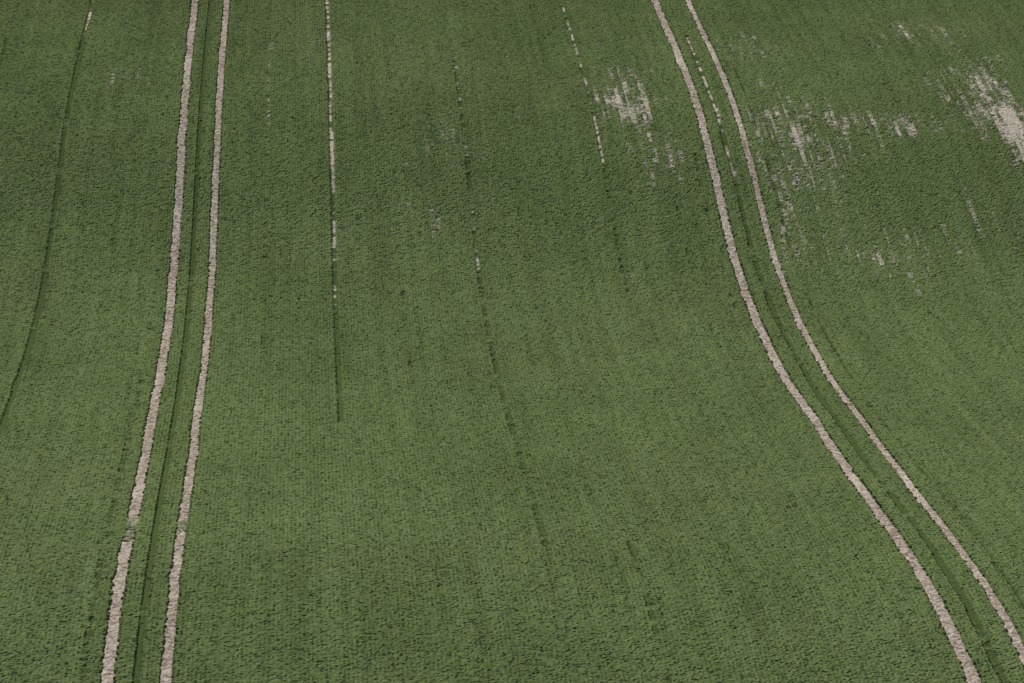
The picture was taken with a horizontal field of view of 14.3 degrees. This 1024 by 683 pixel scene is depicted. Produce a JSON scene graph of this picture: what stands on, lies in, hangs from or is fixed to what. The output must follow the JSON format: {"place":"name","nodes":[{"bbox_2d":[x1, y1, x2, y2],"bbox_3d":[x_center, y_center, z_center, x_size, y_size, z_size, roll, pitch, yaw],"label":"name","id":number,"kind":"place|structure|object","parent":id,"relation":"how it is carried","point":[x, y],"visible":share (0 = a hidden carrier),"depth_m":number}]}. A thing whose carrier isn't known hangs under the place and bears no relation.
{"place":"outdoors","nodes":[
{"label":"outdoors","id":0,"kind":"place"},
{"bbox_3d":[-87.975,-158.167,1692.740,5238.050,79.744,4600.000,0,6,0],"label":"field ground","id":1,"kind":"structure","parent":0,"visible":0},
{"bbox_2d":[100,0,198,682],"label":"tractor wheel track","id":2,"kind":"structure","parent":1,"relation":"on","point":[110,655],"depth_m":156.41},
{"bbox_2d":[160,0,229,682],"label":"tractor wheel track","id":3,"kind":"structure","parent":1,"relation":"on","point":[167,657],"depth_m":153.95},
{"bbox_2d":[0,0,1023,682],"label":"wheat crop","id":4,"kind":"object","parent":1,"relation":"on","point":[496,390],"visible":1,"depth_m":163.41},
{"bbox_2d":[651,0,980,682],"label":"tractor wheel track","id":5,"kind":"structure","parent":1,"relation":"on","point":[959,648],"depth_m":153.64},
{"bbox_2d":[686,0,1023,663],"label":"tractor wheel track","id":6,"kind":"structure","parent":1,"relation":"on","point":[1004,616],"depth_m":158.34}
]}

